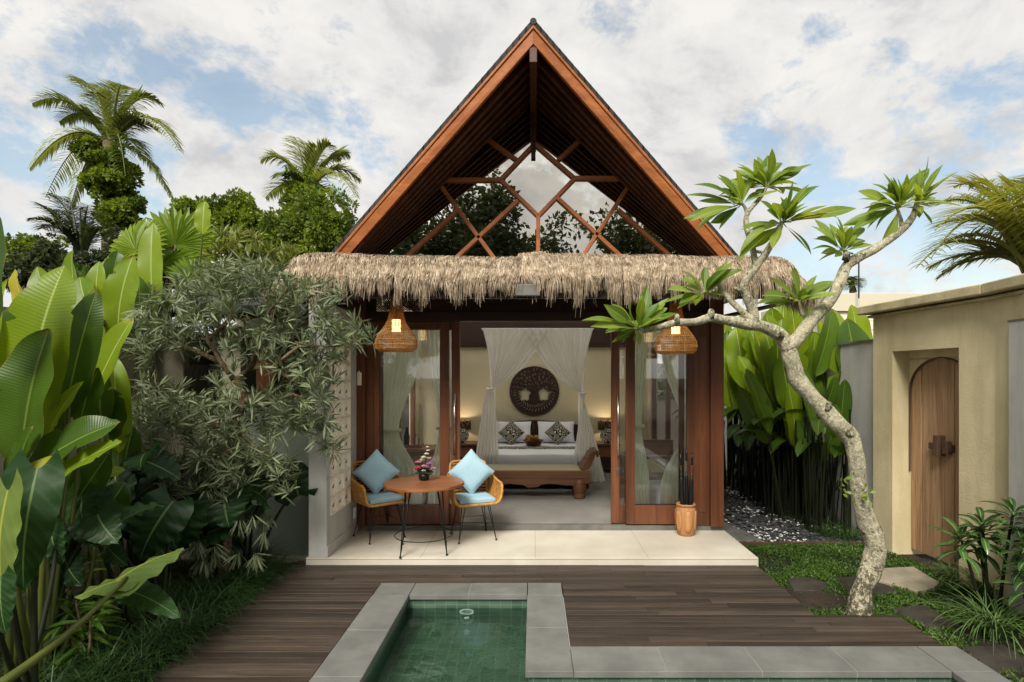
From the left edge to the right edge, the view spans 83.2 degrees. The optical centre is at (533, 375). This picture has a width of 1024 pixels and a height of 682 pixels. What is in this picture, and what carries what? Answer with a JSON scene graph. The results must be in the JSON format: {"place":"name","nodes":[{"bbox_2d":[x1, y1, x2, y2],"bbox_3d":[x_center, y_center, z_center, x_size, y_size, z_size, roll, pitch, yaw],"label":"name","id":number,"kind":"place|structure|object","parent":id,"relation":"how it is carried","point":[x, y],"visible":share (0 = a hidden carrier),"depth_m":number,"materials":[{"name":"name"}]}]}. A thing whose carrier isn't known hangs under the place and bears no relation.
{"place":"outdoors","nodes":[
{"label":"outdoors","id":0,"kind":"place"},
{"bbox_2d":[405,445,435,503],"bbox_3d":[-1.700,1.433,8.300,1.160,0.815,0.560,0,0,0],"label":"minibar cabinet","id":1,"kind":"object","parent":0,"point":[413,452],"visible":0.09,"depth_m":8.04,"materials":[{"name":"brown wood"}]},
{"bbox_2d":[0,381,1023,681],"bbox_3d":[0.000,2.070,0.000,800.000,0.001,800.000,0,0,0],"label":"ground","id":2,"kind":"structure","parent":0,"point":[674,439],"depth_m":6.52,"materials":[{"name":"plant"}]},
{"bbox_2d":[0,448,65,681],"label":"elephant ear","id":3,"kind":"object","parent":2,"relation":"on","point":[32,531],"visible":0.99,"depth_m":3.15},
{"bbox_2d":[2,231,68,280],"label":"leafy tree","id":4,"kind":"object","parent":2,"relation":"on","point":[20,243],"visible":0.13,"depth_m":25.39,"materials":[{"name":"green plant"}]},
{"bbox_2d":[2,232,82,292],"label":"leafy tree","id":5,"kind":"object","parent":2,"relation":"on","point":[44,255],"visible":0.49,"depth_m":13.70,"materials":[{"name":"green plant"}]},
{"bbox_2d":[2,483,122,674],"bbox_3d":[-3.331,1.431,4.039,0.630,1.327,1.035,0,0,-42],"label":"elephant ear","id":6,"kind":"object","parent":2,"relation":"on","point":[97,521],"visible":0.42,"depth_m":3.94},
{"bbox_2d":[0,218,130,681],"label":"broad leaf plant","id":7,"kind":"object","parent":2,"relation":"on","point":[51,382],"visible":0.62,"depth_m":3.83,"materials":[{"name":"plant"}]},
{"bbox_2d":[47,261,92,277],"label":"bush","id":8,"kind":"object","parent":2,"relation":"on","point":[81,271],"visible":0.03,"depth_m":8.86,"materials":[{"name":"green plant"}]},
{"bbox_2d":[25,192,120,269],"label":"sugar palm","id":9,"kind":"object","parent":2,"relation":"on","point":[82,238],"visible":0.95,"depth_m":14.93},
{"bbox_2d":[22,542,123,629],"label":"narrow leaf shrub","id":10,"kind":"object","parent":2,"relation":"on","point":[69,596],"visible":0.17,"depth_m":4.34,"materials":[{"name":"green plant"}]},
{"bbox_2d":[0,307,156,635],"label":"boundary wall","id":11,"kind":"structure","parent":2,"relation":"on","point":[128,365],"depth_m":5.95,"materials":[{"name":"grey stone"}]},
{"bbox_2d":[43,584,129,681],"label":"narrow leaf shrub","id":12,"kind":"object","parent":2,"relation":"on","point":[99,620],"visible":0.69,"depth_m":3.93,"materials":[{"name":"green plant"}]},
{"bbox_2d":[0,548,183,681],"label":"leaning leaf","id":13,"kind":"object","parent":2,"relation":"on","point":[128,581],"visible":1,"depth_m":3.64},
{"bbox_2d":[27,73,183,249],"bbox_3d":[-15.678,-4.719,21.274,6.178,13.640,3.087,0,0,12],"label":"coconut palm","id":14,"kind":"object","parent":2,"relation":"on","point":[109,174],"visible":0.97,"depth_m":21.02,"materials":[{"name":"plant"}]},
{"bbox_2d":[8,201,210,425],"bbox_3d":[-4.570,-0.094,6.410,1.310,4.380,2.048,0,0,-16],"label":"broad leaf plant","id":15,"kind":"object","parent":2,"relation":"on","point":[115,280],"visible":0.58,"depth_m":5.76,"materials":[{"name":"plant"}]},
{"bbox_2d":[85,318,141,626],"bbox_3d":[-3.493,0.786,4.710,0.442,2.613,0.692,0,0,-27],"label":"broad leaf plant","id":16,"kind":"object","parent":2,"relation":"on","point":[115,401],"visible":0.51,"depth_m":4.71,"materials":[{"name":"plant"}]},
{"bbox_2d":[77,223,188,292],"bbox_3d":[-8.964,-0.737,13.014,2.380,5.688,1.951,0,0,0],"label":"leafy tree","id":17,"kind":"object","parent":2,"relation":"on","point":[94,257],"visible":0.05,"depth_m":12.62,"materials":[{"name":"green plant"}]},
{"bbox_2d":[95,441,183,583],"bbox_3d":[-3.554,1.319,5.069,0.998,1.535,0.673,0,0,42],"label":"elephant ear","id":18,"kind":"object","parent":2,"relation":"on","point":[151,463],"visible":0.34,"depth_m":4.98},
{"bbox_2d":[98,485,193,630],"bbox_3d":[-2.924,1.504,4.199,0.708,1.183,1.255,0,0,-27],"label":"elephant ear","id":19,"kind":"object","parent":2,"relation":"on","point":[159,521],"visible":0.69,"depth_m":4.67},
{"bbox_2d":[0,533,304,681],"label":"border grass","id":20,"kind":"structure","parent":2,"relation":"on","point":[201,605],"depth_m":4.37,"materials":[{"name":"green plant"}]},
{"bbox_2d":[102,206,226,326],"bbox_3d":[-5.308,-0.179,8.090,1.988,4.558,0.620,0,0,-6],"label":"fan palm","id":21,"kind":"object","parent":2,"relation":"on","point":[180,235],"visible":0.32,"depth_m":8.21,"materials":[{"name":"green plant"}]},
{"bbox_2d":[167,195,210,327],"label":"leafy tree","id":22,"kind":"object","parent":2,"relation":"on","point":[184,203],"visible":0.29,"depth_m":18.78,"materials":[{"name":"green plant"}]},
{"bbox_2d":[167,470,264,572],"bbox_3d":[-3.251,1.508,5.678,1.187,1.158,0.590,0,0,0],"label":"elephant ear","id":23,"kind":"object","parent":2,"relation":"on","point":[248,511],"visible":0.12,"depth_m":5.66},
{"bbox_2d":[194,187,266,324],"bbox_3d":[-10.844,-2.355,20.981,3.251,8.921,2.303,0,0,0],"label":"leafy tree","id":24,"kind":"object","parent":2,"relation":"on","point":[237,210],"visible":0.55,"depth_m":20.45,"materials":[{"name":"green plant"}]},
{"bbox_2d":[170,458,317,570],"bbox_3d":[-2.811,1.457,5.631,1.460,1.275,0.776,0,0,-36],"label":"elephant ear","id":25,"kind":"object","parent":2,"relation":"on","point":[223,517],"visible":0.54,"depth_m":5.38},
{"bbox_2d":[190,221,305,323],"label":"olive shrub","id":26,"kind":"object","parent":2,"relation":"on","point":[252,244],"visible":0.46,"depth_m":8.20,"materials":[{"name":"green plant"}]},
{"bbox_2d":[156,288,346,561],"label":"wall","id":27,"kind":"structure","parent":2,"relation":"on","point":[292,522],"depth_m":6.47,"materials":[{"name":"paint"}]},
{"bbox_2d":[119,249,387,584],"bbox_3d":[-2.783,0.414,5.500,2.992,3.381,1.097,0,0,0],"label":"silver leaf tree","id":28,"kind":"object","parent":2,"relation":"on","point":[241,287],"visible":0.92,"depth_m":5.31,"materials":[{"name":"grey plant"}]},
{"bbox_2d":[255,183,359,267],"bbox_3d":[-6.555,-1.868,17.558,3.568,7.950,2.448,0,0,0],"label":"leafy tree","id":29,"kind":"object","parent":2,"relation":"on","point":[308,223],"visible":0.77,"depth_m":16.91,"materials":[{"name":"green plant"}]},
{"bbox_2d":[259,135,361,257],"bbox_3d":[-7.647,-3.315,19.899,4.073,10.832,3.055,0,0,0],"label":"coconut palm","id":30,"kind":"object","parent":2,"relation":"on","point":[313,171],"visible":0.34,"depth_m":19.73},
{"bbox_2d":[306,530,758,565],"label":"terrace","id":31,"kind":"structure","parent":2,"relation":"on","point":[598,547],"depth_m":6.43,"materials":[{"name":"beige stone"}]},
{"bbox_2d":[309,303,357,557],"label":"screen wall","id":32,"kind":"structure","parent":31,"relation":"on","point":[332,514],"depth_m":6.39,"materials":[{"name":"stone"}]},
{"bbox_2d":[351,460,410,544],"bbox_3d":[-1.870,1.488,6.930,0.615,0.884,0.619,0,0,-40],"label":"rattan chair","id":33,"kind":"object","parent":31,"relation":"on","point":[359,494],"visible":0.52,"depth_m":6.78,"materials":[{"name":"wicker"}]},
{"bbox_2d":[367,491,403,503],"bbox_3d":[-1.829,1.448,6.881,0.430,0.066,0.420,0,0,-40],"label":"seat cushion","id":34,"kind":"object","parent":33,"relation":"on","point":[382,497],"visible":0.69,"depth_m":6.77,"materials":[{"name":"blue fabric"}]},
{"bbox_2d":[352,449,399,493],"bbox_3d":[-1.900,1.165,6.965,0.400,0.400,0.154,-46,-3,-20],"label":"throw pillow","id":35,"kind":"object","parent":34,"relation":"on","point":[375,471],"visible":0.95,"depth_m":6.90,"materials":[{"name":"blue fabric"}]},
{"bbox_2d":[383,475,463,557],"bbox_3d":[-1.210,1.554,6.380,0.892,0.751,0.892,0,0,0],"label":"round table","id":36,"kind":"object","parent":31,"relation":"on","point":[416,484],"visible":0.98,"depth_m":6.24,"materials":[{"name":"brown wood"}]},
{"bbox_2d":[413,446,434,480],"bbox_3d":[-1.226,0.985,6.495,0.252,0.386,0.238,0,0,0],"label":"flower bouquet","id":37,"kind":"object","parent":36,"relation":"on","point":[424,475],"visible":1,"depth_m":6.45,"materials":[{"name":"pink plant"}]},
{"bbox_2d":[447,459,502,543],"bbox_3d":[-0.733,1.488,6.927,0.615,0.884,0.619,0,0,-20],"label":"rattan chair","id":38,"kind":"object","parent":31,"relation":"on","point":[495,483],"visible":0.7,"depth_m":6.87,"materials":[{"name":"wicker"}]},
{"bbox_2d":[455,492,494,503],"bbox_3d":[-0.711,1.448,6.867,0.430,0.066,0.420,0,0,-20],"label":"seat cushion","id":39,"kind":"object","parent":38,"relation":"on","point":[469,498],"visible":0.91,"depth_m":6.73,"materials":[{"name":"blue fabric"}]},
{"bbox_2d":[448,449,494,493],"bbox_3d":[-0.749,1.165,6.970,0.400,0.400,0.154,-45,-6,-18],"label":"throw pillow","id":40,"kind":"object","parent":39,"relation":"on","point":[472,470],"visible":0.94,"depth_m":6.91,"materials":[{"name":"blue fabric"}]},
{"bbox_2d":[675,501,696,536],"bbox_3d":[1.850,1.739,6.990,0.255,0.382,0.257,0,0,0],"label":"umbrella pot","id":41,"kind":"object","parent":31,"relation":"on","point":[685,520],"visible":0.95,"depth_m":6.89,"materials":[{"name":"brown wood"}]},
{"bbox_2d":[679,454,684,504],"bbox_3d":[1.808,1.390,6.996,0.064,0.881,0.056,0,0,0],"label":"umbrella","id":42,"kind":"object","parent":41,"relation":"in","point":[682,502],"visible":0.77,"depth_m":6.99,"materials":[{"name":"black fabric"}]},
{"bbox_2d":[684,448,688,504],"bbox_3d":[1.871,1.360,7.027,0.057,0.940,0.059,0,0,0],"label":"umbrella","id":43,"kind":"object","parent":41,"relation":"in","point":[686,491],"visible":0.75,"depth_m":7.01,"materials":[{"name":"black fabric"}]},
{"bbox_2d":[688,453,692,504],"bbox_3d":[1.911,1.385,6.986,0.065,0.891,0.058,0,0,0],"label":"umbrella","id":44,"kind":"object","parent":41,"relation":"in","point":[690,501],"visible":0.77,"depth_m":6.97,"materials":[{"name":"black fabric"}]},
{"bbox_2d":[407,363,673,399],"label":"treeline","id":45,"kind":"object","parent":2,"relation":"on","point":[660,377],"depth_m":49.25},
{"bbox_2d":[263,18,818,529],"bbox_3d":[0.196,-0.819,9.125,6.214,5.758,6.350,0,0,0],"label":"villa","id":46,"kind":"object","parent":2,"relation":"on","point":[533,162],"visible":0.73,"depth_m":7.18,"materials":[{"name":"brown wood"}]},
{"bbox_2d":[374,299,417,351],"bbox_3d":[-1.540,-0.628,6.470,0.480,0.724,0.478,0,0,0],"label":"pendant lamp","id":47,"kind":"object","parent":46,"relation":"hanging from","point":[395,326],"visible":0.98,"depth_m":6.40,"materials":[{"name":"wicker"}]},
{"bbox_2d":[384,330,422,503],"bbox_3d":[-1.706,0.590,7.400,0.572,2.500,0.144,0,0,0],"label":"curtain","id":48,"kind":"object","parent":46,"relation":"hanging from","point":[400,370],"visible":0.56,"depth_m":7.40,"materials":[{"name":"fabric"}]},
{"bbox_2d":[399,380,414,444],"bbox_3d":[-2.360,0.500,9.500,0.080,2.300,3.600,0,0,0],"label":"side window frame","id":49,"kind":"structure","parent":46,"relation":"in","point":[412,393],"depth_m":11.24,"materials":[{"name":"brown wood"}]},
{"bbox_2d":[374,322,448,523],"bbox_3d":[-1.522,0.591,7.208,0.937,2.531,0.045,0,0,0],"label":"sliding door","id":50,"kind":"structure","parent":46,"relation":"in","point":[417,514],"depth_m":7.18,"materials":[{"name":"brown wood"}]},
{"bbox_2d":[380,322,459,522],"bbox_3d":[-1.443,0.591,7.236,1.035,2.531,0.107,0,0,0],"label":"sliding door","id":51,"kind":"structure","parent":46,"relation":"in","point":[454,326],"depth_m":7.25,"materials":[{"name":"brown wood"}]},
{"bbox_2d":[428,330,460,503],"bbox_3d":[-1.149,0.590,7.430,0.422,2.500,0.144,0,0,0],"label":"curtain","id":52,"kind":"object","parent":46,"relation":"hanging from","point":[434,345],"visible":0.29,"depth_m":7.43,"materials":[{"name":"fabric"}]},
{"bbox_2d":[460,441,477,459],"bbox_3d":[-1.340,1.580,11.225,0.540,0.560,0.550,0,0,0],"label":"nightstand","id":53,"kind":"object","parent":46,"relation":"on","point":[466,447],"visible":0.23,"depth_m":10.96,"materials":[{"name":"brown wood"}]},
{"bbox_2d":[515,284,539,295],"bbox_3d":[-0.060,-0.900,6.120,0.260,0.120,0.160,0,0,0],"label":"floodlight","id":54,"kind":"object","parent":46,"relation":"attached to","point":[527,290],"visible":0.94,"depth_m":6.04,"materials":[{"name":"grey metal"}]},
{"bbox_2d":[509,366,558,415],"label":"carved wall panel","id":55,"kind":"structure","parent":46,"relation":"attached to","point":[534,396],"depth_m":11.57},
{"bbox_2d":[370,101,697,258],"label":"gable window","id":56,"kind":"structure","parent":46,"relation":"in","point":[503,201],"depth_m":7.20,"materials":[{"name":"clear glass"}]},
{"bbox_2d":[480,420,590,487],"bbox_3d":[0.020,1.370,10.465,1.900,0.980,2.030,0,0,0],"label":"bed","id":57,"kind":"object","parent":46,"relation":"on","point":[542,453],"visible":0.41,"depth_m":9.73,"materials":[{"name":"fabric"}]},
{"bbox_2d":[498,420,524,444],"bbox_3d":[-0.420,1.080,10.930,0.360,0.360,0.124,-43,-16,-15],"label":"batik cushion","id":58,"kind":"object","parent":57,"relation":"on","point":[511,432],"visible":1,"depth_m":10.88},
{"bbox_2d":[497,421,530,441],"bbox_3d":[-0.400,1.090,11.180,0.720,0.432,0.203,0,-24,0],"label":"bed pillow","id":59,"kind":"object","parent":57,"relation":"on","point":[524,427],"visible":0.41,"depth_m":11.12,"materials":[{"name":"white fabric"}]},
{"bbox_2d":[523,424,543,445],"bbox_3d":[0.000,1.084,10.600,0.400,0.409,0.394,0,0,0],"label":"fruit basket","id":60,"kind":"object","parent":57,"relation":"on","point":[532,439],"visible":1,"depth_m":10.51,"materials":[{"name":"wicker"}]},
{"bbox_2d":[537,421,574,441],"bbox_3d":[0.440,1.090,11.180,0.720,0.432,0.203,0,-24,0],"label":"bed pillow","id":61,"kind":"object","parent":57,"relation":"on","point":[543,427],"visible":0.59,"depth_m":11.12,"materials":[{"name":"white fabric"}]},
{"bbox_2d":[544,420,570,444],"bbox_3d":[0.460,1.080,10.930,0.360,0.360,0.124,-43,-16,-15],"label":"batik cushion","id":62,"kind":"object","parent":57,"relation":"on","point":[557,432],"visible":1,"depth_m":10.88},
{"bbox_2d":[476,447,599,498],"bbox_3d":[0.020,1.499,8.970,1.981,0.722,0.620,0,0,0],"label":"daybed bench","id":63,"kind":"object","parent":46,"relation":"on","point":[576,477],"visible":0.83,"depth_m":8.70,"materials":[{"name":"wood"}]},
{"bbox_2d":[476,328,604,481],"bbox_3d":[0.096,0.483,10.399,2.180,2.522,2.027,0,0,0],"label":"canopy net","id":64,"kind":"object","parent":46,"relation":"hanging from","point":[562,352],"visible":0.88,"depth_m":9.45,"materials":[{"name":"white fabric"}]},
{"bbox_2d":[596,441,610,467],"bbox_3d":[1.380,1.580,11.225,0.540,0.560,0.550,0,0,0],"label":"nightstand","id":65,"kind":"object","parent":46,"relation":"on","point":[604,449],"visible":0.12,"depth_m":10.98,"materials":[{"name":"brown wood"}]},
{"bbox_2d":[635,330,649,503],"bbox_3d":[1.349,0.590,7.430,0.302,2.500,0.144,0,0,0],"label":"curtain","id":66,"kind":"object","parent":46,"relation":"hanging from","point":[642,495],"visible":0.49,"depth_m":7.43,"materials":[{"name":"fabric"}]},
{"bbox_2d":[611,323,683,522],"bbox_3d":[1.440,0.591,7.236,0.920,2.531,0.107,0,0,0],"label":"sliding door","id":67,"kind":"structure","parent":46,"relation":"in","point":[617,509],"depth_m":7.25,"materials":[{"name":"brown wood"}]},
{"bbox_2d":[620,451,674,503],"bbox_3d":[1.775,1.510,8.575,0.950,0.700,0.550,0,0,0],"label":"writing desk","id":68,"kind":"object","parent":46,"relation":"on","point":[622,474],"visible":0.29,"depth_m":8.77,"materials":[{"name":"brown wood"}]},
{"bbox_2d":[643,439,672,480],"bbox_3d":[1.690,1.370,8.140,0.480,0.980,0.420,0,0,0],"label":"wooden chair","id":69,"kind":"object","parent":46,"relation":"on","point":[658,446],"visible":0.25,"depth_m":7.93,"materials":[{"name":"brown wood"}]},
{"bbox_2d":[625,322,693,523],"bbox_3d":[1.580,0.591,7.208,0.850,2.531,0.045,0,0,0],"label":"sliding door","id":70,"kind":"structure","parent":46,"relation":"in","point":[634,514],"depth_m":7.18,"materials":[{"name":"brown wood"}]},
{"bbox_2d":[652,341,670,468],"bbox_3d":[2.360,0.500,9.500,0.080,2.300,3.600,0,0,0],"label":"side window frame","id":71,"kind":"structure","parent":46,"relation":"in","point":[667,387],"depth_m":10.70,"materials":[{"name":"brown wood"}]},
{"bbox_2d":[660,330,685,503],"bbox_3d":[1.881,0.590,7.400,0.522,2.500,0.144,0,0,0],"label":"curtain","id":72,"kind":"object","parent":46,"relation":"hanging from","point":[669,489],"visible":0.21,"depth_m":7.40,"materials":[{"name":"fabric"}]},
{"bbox_2d":[654,300,697,354],"bbox_3d":[1.600,-0.603,6.470,0.480,0.724,0.478,0,0,0],"label":"pendant lamp","id":73,"kind":"object","parent":46,"relation":"hanging from","point":[676,332],"visible":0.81,"depth_m":6.39,"materials":[{"name":"brown wicker"}]},
{"bbox_2d":[145,561,942,681],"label":"deck","id":74,"kind":"structure","parent":2,"relation":"on","point":[296,628],"depth_m":4.83,"materials":[{"name":"wood"}]},
{"bbox_2d":[309,583,1010,681],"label":"pool coping","id":75,"kind":"object","parent":2,"relation":"on","point":[357,648],"visible":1,"depth_m":4.12,"materials":[{"name":"grey stone"}]},
{"bbox_2d":[363,600,957,681],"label":"pool basin","id":76,"kind":"object","parent":2,"relation":"in","point":[466,604],"visible":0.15,"depth_m":3.92,"materials":[{"name":"tile"}]},
{"bbox_2d":[367,608,528,681],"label":"pool water","id":77,"kind":"structure","parent":76,"relation":"in","point":[456,645],"depth_m":4.51,"materials":[{"name":"liquid"}]},
{"bbox_2d":[675,330,737,489],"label":"broad leaf plant","id":78,"kind":"object","parent":2,"relation":"on","point":[726,333],"visible":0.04,"depth_m":10.46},
{"bbox_2d":[724,348,754,499],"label":"broad leaf plant","id":79,"kind":"object","parent":2,"relation":"on","point":[730,411],"visible":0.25,"depth_m":9.78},
{"bbox_2d":[723,522,761,540],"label":"paving slab","id":80,"kind":"structure","parent":2,"relation":"on","point":[729,530],"depth_m":7.25,"materials":[{"name":"grey stone"}]},
{"bbox_2d":[727,351,771,507],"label":"broad leaf plant","id":81,"kind":"object","parent":2,"relation":"on","point":[750,438],"visible":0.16,"depth_m":8.98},
{"bbox_2d":[733,355,805,522],"bbox_3d":[3.342,0.887,8.132,1.008,2.374,0.684,0,0,-10],"label":"broad leaf plant","id":82,"kind":"object","parent":2,"relation":"on","point":[757,405],"visible":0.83,"depth_m":8.05,"materials":[{"name":"plant"}]},
{"bbox_2d":[581,149,962,615],"bbox_3d":[2.051,0.076,4.889,3.413,4.152,0.741,0,0,-9],"label":"frangipani tree","id":83,"kind":"object","parent":2,"relation":"on","point":[765,174],"visible":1,"depth_m":4.88,"materials":[{"name":"green plant"}]},
{"bbox_2d":[739,304,814,476],"bbox_3d":[3.857,0.396,9.098,1.006,3.352,1.345,0,0,41],"label":"broad leaf plant","id":84,"kind":"object","parent":2,"relation":"on","point":[776,314],"visible":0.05,"depth_m":9.13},
{"bbox_2d":[743,314,818,515],"bbox_3d":[3.767,0.567,8.548,1.219,3.010,1.164,0,0,-17],"label":"broad leaf plant","id":85,"kind":"object","parent":2,"relation":"on","point":[766,351],"visible":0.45,"depth_m":8.29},
{"bbox_2d":[724,416,857,536],"bbox_3d":[3.825,1.290,9.056,0.737,1.563,3.953,0,0,0],"label":"stem thicket","id":86,"kind":"object","parent":2,"relation":"on","point":[808,515],"visible":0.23,"depth_m":7.65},
{"bbox_2d":[724,469,863,540],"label":"gravel","id":87,"kind":"structure","parent":2,"relation":"on","point":[756,522],"depth_m":7.77,"materials":[{"name":"gravel"}]},
{"bbox_2d":[724,339,872,533],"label":"side wall","id":88,"kind":"structure","parent":2,"relation":"on","point":[856,359],"depth_m":7.42,"materials":[{"name":"paint"}]},
{"bbox_2d":[724,305,872,512],"bbox_3d":[3.938,0.492,8.768,2.311,3.216,1.783,0,0,33],"label":"broad leaf plant","id":89,"kind":"object","parent":2,"relation":"on","point":[854,326],"visible":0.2,"depth_m":9.00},
{"bbox_2d":[738,541,863,547],"bbox_3d":[3.275,2.050,6.935,1.650,0.100,0.040,0,0,0],"label":"timber edging","id":90,"kind":"object","parent":2,"relation":"on","point":[743,543],"visible":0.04,"depth_m":6.92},
{"bbox_2d":[750,496,863,547],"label":"shade grass","id":91,"kind":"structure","parent":2,"relation":"on","point":[846,537],"depth_m":7.28,"materials":[{"name":"green plant"}]},
{"bbox_2d":[787,577,828,591],"bbox_3d":[2.687,2.070,5.646,0.417,0.070,0.392,0,0,0],"label":"stepping stone","id":92,"kind":"object","parent":2,"relation":"on","point":[804,584],"visible":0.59,"depth_m":5.61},
{"bbox_2d":[773,308,850,522],"bbox_3d":[3.701,0.549,8.043,1.033,3.047,1.141,0,0,-32],"label":"broad leaf plant","id":93,"kind":"object","parent":2,"relation":"on","point":[823,359],"visible":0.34,"depth_m":8.01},
{"bbox_2d":[795,370,852,529],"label":"broad leaf plant","id":94,"kind":"object","parent":2,"relation":"on","point":[838,396],"visible":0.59,"depth_m":7.63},
{"bbox_2d":[761,263,929,335],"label":"neighbour house","id":95,"kind":"structure","parent":2,"relation":"on","point":[844,303],"depth_m":24.90,"materials":[{"name":"beige"}]},
{"bbox_2d":[844,275,866,292],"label":"coconut palm","id":96,"kind":"object","parent":2,"relation":"on","point":[852,281],"visible":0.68,"depth_m":41.73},
{"bbox_2d":[833,576,899,595],"bbox_3d":[3.233,2.070,5.619,0.490,0.070,0.490,0,0,0],"label":"stepping stone","id":97,"kind":"object","parent":2,"relation":"on","point":[880,588],"visible":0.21,"depth_m":5.56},
{"bbox_2d":[744,540,1023,681],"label":"lawn","id":98,"kind":"structure","parent":2,"relation":"on","point":[821,565],"depth_m":5.76,"materials":[{"name":"green plant"}]},
{"bbox_2d":[879,567,939,596],"bbox_3d":[3.694,2.055,5.733,0.634,0.090,0.683,0,0,0],"label":"stepping stone","id":99,"kind":"object","parent":2,"relation":"on","point":[913,579],"visible":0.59,"depth_m":5.68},
{"bbox_2d":[892,605,959,632],"bbox_3d":[3.306,2.070,4.876,0.369,0.070,0.502,0,0,0],"label":"stepping stone","id":100,"kind":"object","parent":2,"relation":"on","point":[927,616],"visible":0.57,"depth_m":4.87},
{"bbox_2d":[857,273,1023,604],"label":"gate wall","id":101,"kind":"structure","parent":2,"relation":"on","point":[941,403],"depth_m":6.13,"materials":[{"name":"paint"}]},
{"bbox_2d":[909,357,958,566],"bbox_3d":[4.382,0.897,6.194,0.139,2.206,0.970,0,0,-4],"label":"arched door","id":102,"kind":"structure","parent":101,"relation":"in","point":[934,389],"depth_m":6.32,"materials":[{"name":"brown wood"}]},
{"bbox_2d":[918,556,968,585],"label":"grass tuft","id":103,"kind":"object","parent":2,"relation":"on","point":[949,572],"visible":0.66,"depth_m":5.78,"materials":[{"name":"green plant"}]},
{"bbox_2d":[906,576,1023,658],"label":"grass tuft","id":104,"kind":"object","parent":2,"relation":"on","point":[989,625],"visible":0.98,"depth_m":4.56,"materials":[{"name":"green plant"}]},
{"bbox_2d":[909,171,1023,280],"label":"leaning palm","id":105,"kind":"object","parent":2,"relation":"on","point":[1003,210],"visible":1,"depth_m":9.36,"materials":[{"name":"plant"}]},
{"bbox_2d":[936,558,1004,603],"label":"grass tuft","id":106,"kind":"object","parent":2,"relation":"on","point":[980,586],"visible":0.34,"depth_m":5.41,"materials":[{"name":"green plant"}]},
{"bbox_2d":[928,497,1023,613],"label":"glossy shrub","id":107,"kind":"object","parent":2,"relation":"on","point":[977,534],"visible":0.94,"depth_m":4.81,"materials":[{"name":"green plant"}]},
{"bbox_2d":[961,644,1023,675],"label":"stepping stone","id":108,"kind":"object","parent":2,"relation":"on","point":[999,659],"visible":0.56,"depth_m":4.16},
{"bbox_2d":[990,510,1023,606],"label":"glossy shrub","id":109,"kind":"object","parent":2,"relation":"on","point":[1019,571],"visible":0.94,"depth_m":4.52,"materials":[{"name":"green plant"}]},
{"bbox_2d":[1007,318,1023,615],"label":"grey panel wall","id":110,"kind":"structure","parent":2,"relation":"on","point":[1016,410],"depth_m":4.94,"materials":[{"name":"stone"}]},
{"bbox_2d":[0,0,1023,643],"label":"sky","id":111,"kind":"structure","parent":0,"point":[857,92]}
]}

